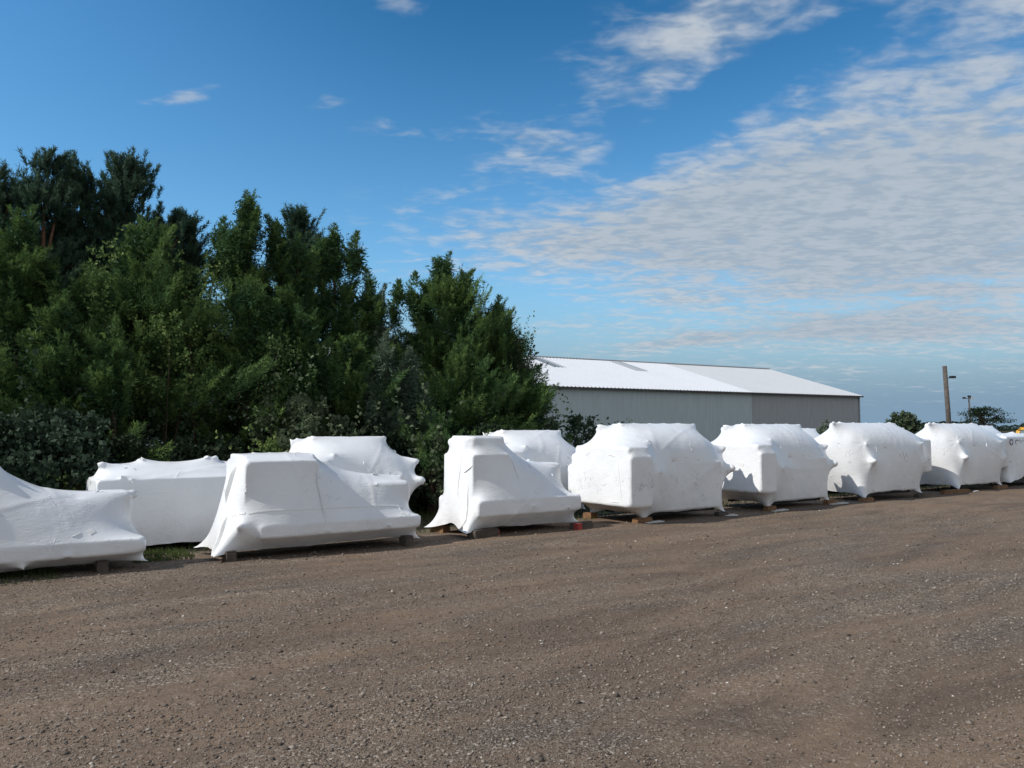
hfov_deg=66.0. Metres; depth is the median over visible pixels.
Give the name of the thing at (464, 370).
cedar tree
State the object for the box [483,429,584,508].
wrapped machine
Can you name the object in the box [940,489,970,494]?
timber block
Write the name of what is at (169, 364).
young tree
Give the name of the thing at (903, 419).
tree
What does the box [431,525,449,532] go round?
timber block
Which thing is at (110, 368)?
cedar tree
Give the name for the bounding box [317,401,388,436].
shrub
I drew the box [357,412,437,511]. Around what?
shrub
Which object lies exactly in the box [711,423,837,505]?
wrapped machine
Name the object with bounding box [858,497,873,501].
timber block
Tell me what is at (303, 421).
shrub
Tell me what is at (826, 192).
sky
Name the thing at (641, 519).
timber block
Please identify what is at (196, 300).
young tree
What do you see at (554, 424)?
shrub
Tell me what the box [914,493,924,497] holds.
timber block
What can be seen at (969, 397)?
lamp pole
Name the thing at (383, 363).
cedar tree
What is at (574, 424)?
shrub
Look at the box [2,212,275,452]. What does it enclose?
cedar tree
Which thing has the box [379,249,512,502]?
cedar tree
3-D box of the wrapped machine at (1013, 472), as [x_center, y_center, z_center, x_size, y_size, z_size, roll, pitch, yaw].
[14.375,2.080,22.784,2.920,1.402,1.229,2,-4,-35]
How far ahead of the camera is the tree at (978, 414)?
99.36 m
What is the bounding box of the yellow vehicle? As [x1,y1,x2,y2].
[1016,427,1023,432]
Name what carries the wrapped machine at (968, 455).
on the ground at (838, 545)
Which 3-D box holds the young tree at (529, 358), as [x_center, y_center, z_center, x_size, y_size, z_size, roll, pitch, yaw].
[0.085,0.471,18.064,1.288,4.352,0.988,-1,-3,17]
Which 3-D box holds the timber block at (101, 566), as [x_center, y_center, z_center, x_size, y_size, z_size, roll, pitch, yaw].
[-4.561,2.030,8.767,0.124,0.137,0.163,2,-4,-35]
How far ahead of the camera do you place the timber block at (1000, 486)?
20.71 m
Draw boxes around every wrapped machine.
[0,467,147,572]
[86,456,226,545]
[194,452,420,556]
[289,436,424,495]
[425,436,580,533]
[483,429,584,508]
[568,423,735,516]
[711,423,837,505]
[802,428,819,437]
[814,422,931,496]
[915,422,1008,488]
[978,425,1000,433]
[995,432,1023,482]
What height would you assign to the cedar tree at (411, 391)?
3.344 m
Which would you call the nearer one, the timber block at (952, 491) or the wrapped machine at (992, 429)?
the timber block at (952, 491)
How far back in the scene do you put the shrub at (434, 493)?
14.56 m
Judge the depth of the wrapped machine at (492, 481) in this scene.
11.94 m
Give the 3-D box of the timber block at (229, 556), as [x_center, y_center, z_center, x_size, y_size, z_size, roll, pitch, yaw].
[-3.420,2.082,9.542,0.125,0.138,0.205,2,-4,-35]
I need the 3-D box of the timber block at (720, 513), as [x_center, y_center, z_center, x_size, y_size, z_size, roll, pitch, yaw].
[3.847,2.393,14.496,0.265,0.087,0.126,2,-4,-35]
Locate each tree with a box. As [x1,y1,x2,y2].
[0,145,106,333]
[0,158,42,339]
[0,203,130,489]
[0,288,113,484]
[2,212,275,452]
[38,150,116,315]
[64,314,174,488]
[78,223,139,445]
[83,147,186,419]
[121,292,226,447]
[130,189,310,441]
[133,206,223,429]
[147,241,233,444]
[193,276,299,453]
[210,328,321,428]
[219,231,333,434]
[241,222,397,436]
[257,302,344,452]
[261,200,328,348]
[317,329,409,436]
[356,327,419,451]
[358,282,408,396]
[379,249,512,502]
[386,333,537,490]
[387,345,440,510]
[448,293,571,439]
[488,335,573,443]
[501,310,538,391]
[884,410,922,432]
[958,406,1016,430]
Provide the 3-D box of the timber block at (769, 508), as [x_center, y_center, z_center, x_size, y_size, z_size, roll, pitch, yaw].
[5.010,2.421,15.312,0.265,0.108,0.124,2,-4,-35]
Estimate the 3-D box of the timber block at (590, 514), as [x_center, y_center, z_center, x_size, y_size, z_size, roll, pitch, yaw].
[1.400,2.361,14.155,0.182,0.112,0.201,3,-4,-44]
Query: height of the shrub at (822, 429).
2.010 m
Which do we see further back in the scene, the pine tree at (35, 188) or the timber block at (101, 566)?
the pine tree at (35, 188)
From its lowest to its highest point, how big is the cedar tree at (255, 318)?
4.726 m
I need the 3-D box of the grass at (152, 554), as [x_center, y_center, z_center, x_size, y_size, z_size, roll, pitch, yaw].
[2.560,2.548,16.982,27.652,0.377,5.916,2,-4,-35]
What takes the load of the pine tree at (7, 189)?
on the ground at (838, 545)
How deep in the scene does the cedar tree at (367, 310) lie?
16.34 m
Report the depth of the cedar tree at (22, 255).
12.69 m
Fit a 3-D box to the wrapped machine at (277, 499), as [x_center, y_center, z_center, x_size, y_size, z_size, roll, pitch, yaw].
[-2.698,1.528,10.608,2.812,1.243,1.192,2,-4,-35]
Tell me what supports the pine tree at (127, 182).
on the ground at (838, 545)
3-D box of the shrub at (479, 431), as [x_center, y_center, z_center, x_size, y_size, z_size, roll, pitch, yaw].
[-0.816,1.343,15.919,2.039,2.381,1.972,-2,-4,32]
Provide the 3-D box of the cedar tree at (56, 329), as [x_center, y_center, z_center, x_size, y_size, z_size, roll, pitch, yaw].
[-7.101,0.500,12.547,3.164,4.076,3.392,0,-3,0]
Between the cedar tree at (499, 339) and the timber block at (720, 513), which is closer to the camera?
the timber block at (720, 513)
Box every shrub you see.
[0,340,115,490]
[0,411,67,485]
[41,471,87,490]
[82,385,197,471]
[124,416,249,460]
[192,345,344,452]
[215,423,319,453]
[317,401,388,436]
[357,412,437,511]
[392,373,464,513]
[432,392,520,477]
[515,410,568,433]
[550,384,642,447]
[816,419,828,434]
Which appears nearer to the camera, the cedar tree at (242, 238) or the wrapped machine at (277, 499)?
the wrapped machine at (277, 499)
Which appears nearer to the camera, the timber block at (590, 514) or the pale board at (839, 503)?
the timber block at (590, 514)
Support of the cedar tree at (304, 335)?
on the ground at (838, 545)
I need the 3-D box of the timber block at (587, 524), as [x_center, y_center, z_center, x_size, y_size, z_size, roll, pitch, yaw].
[1.108,2.256,12.607,0.425,0.111,0.125,3,-4,-41]
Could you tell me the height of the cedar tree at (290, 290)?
5.831 m
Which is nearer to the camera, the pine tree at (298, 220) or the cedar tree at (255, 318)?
the cedar tree at (255, 318)
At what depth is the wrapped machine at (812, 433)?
19.82 m
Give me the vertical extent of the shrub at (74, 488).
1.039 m
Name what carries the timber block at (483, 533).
on the ground at (838, 545)
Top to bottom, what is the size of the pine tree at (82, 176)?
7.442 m
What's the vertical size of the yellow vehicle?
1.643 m
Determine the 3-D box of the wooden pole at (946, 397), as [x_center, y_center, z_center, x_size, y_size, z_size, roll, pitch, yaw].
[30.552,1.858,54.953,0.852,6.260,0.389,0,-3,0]
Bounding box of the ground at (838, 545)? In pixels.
[0,429,1023,767]
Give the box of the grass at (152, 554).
[0,481,1002,584]
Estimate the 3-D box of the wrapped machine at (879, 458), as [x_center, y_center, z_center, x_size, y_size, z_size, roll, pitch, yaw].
[8.470,1.729,18.560,3.746,1.681,1.565,2,-4,-35]
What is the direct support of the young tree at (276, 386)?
on the ground at (838, 545)
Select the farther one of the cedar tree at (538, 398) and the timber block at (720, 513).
the cedar tree at (538, 398)
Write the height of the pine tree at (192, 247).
6.704 m
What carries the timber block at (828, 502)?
on the ground at (838, 545)
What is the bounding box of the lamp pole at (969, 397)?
[962,395,973,417]
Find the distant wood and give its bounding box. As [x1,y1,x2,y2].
[911,421,1023,430]
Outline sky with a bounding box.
[0,0,1023,428]
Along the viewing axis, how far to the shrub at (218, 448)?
12.61 m
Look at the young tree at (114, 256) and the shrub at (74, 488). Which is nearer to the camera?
the shrub at (74, 488)
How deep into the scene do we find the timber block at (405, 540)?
10.80 m
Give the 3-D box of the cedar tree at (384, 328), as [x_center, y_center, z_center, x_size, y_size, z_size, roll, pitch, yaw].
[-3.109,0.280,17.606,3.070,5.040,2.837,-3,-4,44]
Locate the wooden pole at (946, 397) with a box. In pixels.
[942,366,955,423]
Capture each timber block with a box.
[95,560,108,572]
[222,550,236,561]
[399,535,413,546]
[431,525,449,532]
[469,527,499,538]
[569,520,592,528]
[583,512,596,518]
[632,516,652,522]
[714,511,727,516]
[763,505,776,510]
[823,499,835,504]
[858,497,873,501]
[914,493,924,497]
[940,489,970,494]
[993,485,1007,488]
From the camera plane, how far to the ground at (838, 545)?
5.90 m
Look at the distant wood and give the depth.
450.43 m
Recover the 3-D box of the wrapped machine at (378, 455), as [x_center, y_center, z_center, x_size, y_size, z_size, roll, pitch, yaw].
[-2.654,1.562,12.979,2.086,1.425,1.706,2,-4,-35]
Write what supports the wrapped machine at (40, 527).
on the timber block at (101, 566)
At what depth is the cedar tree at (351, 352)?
15.14 m
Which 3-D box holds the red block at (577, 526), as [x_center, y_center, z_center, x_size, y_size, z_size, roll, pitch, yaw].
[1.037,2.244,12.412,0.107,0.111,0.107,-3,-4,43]
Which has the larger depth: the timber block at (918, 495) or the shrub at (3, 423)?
the timber block at (918, 495)
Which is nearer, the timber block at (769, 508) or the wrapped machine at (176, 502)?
the wrapped machine at (176, 502)
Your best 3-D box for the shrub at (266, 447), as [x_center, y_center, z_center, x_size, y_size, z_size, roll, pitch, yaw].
[-3.931,1.503,12.943,1.876,1.719,1.013,0,-3,0]
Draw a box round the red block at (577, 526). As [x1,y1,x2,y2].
[573,523,581,529]
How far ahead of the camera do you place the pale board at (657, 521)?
13.27 m
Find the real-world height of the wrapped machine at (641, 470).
1.640 m
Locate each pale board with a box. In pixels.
[645,520,664,523]
[829,502,847,504]
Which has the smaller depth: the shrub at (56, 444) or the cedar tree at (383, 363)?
the shrub at (56, 444)
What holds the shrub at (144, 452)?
on the ground at (838, 545)

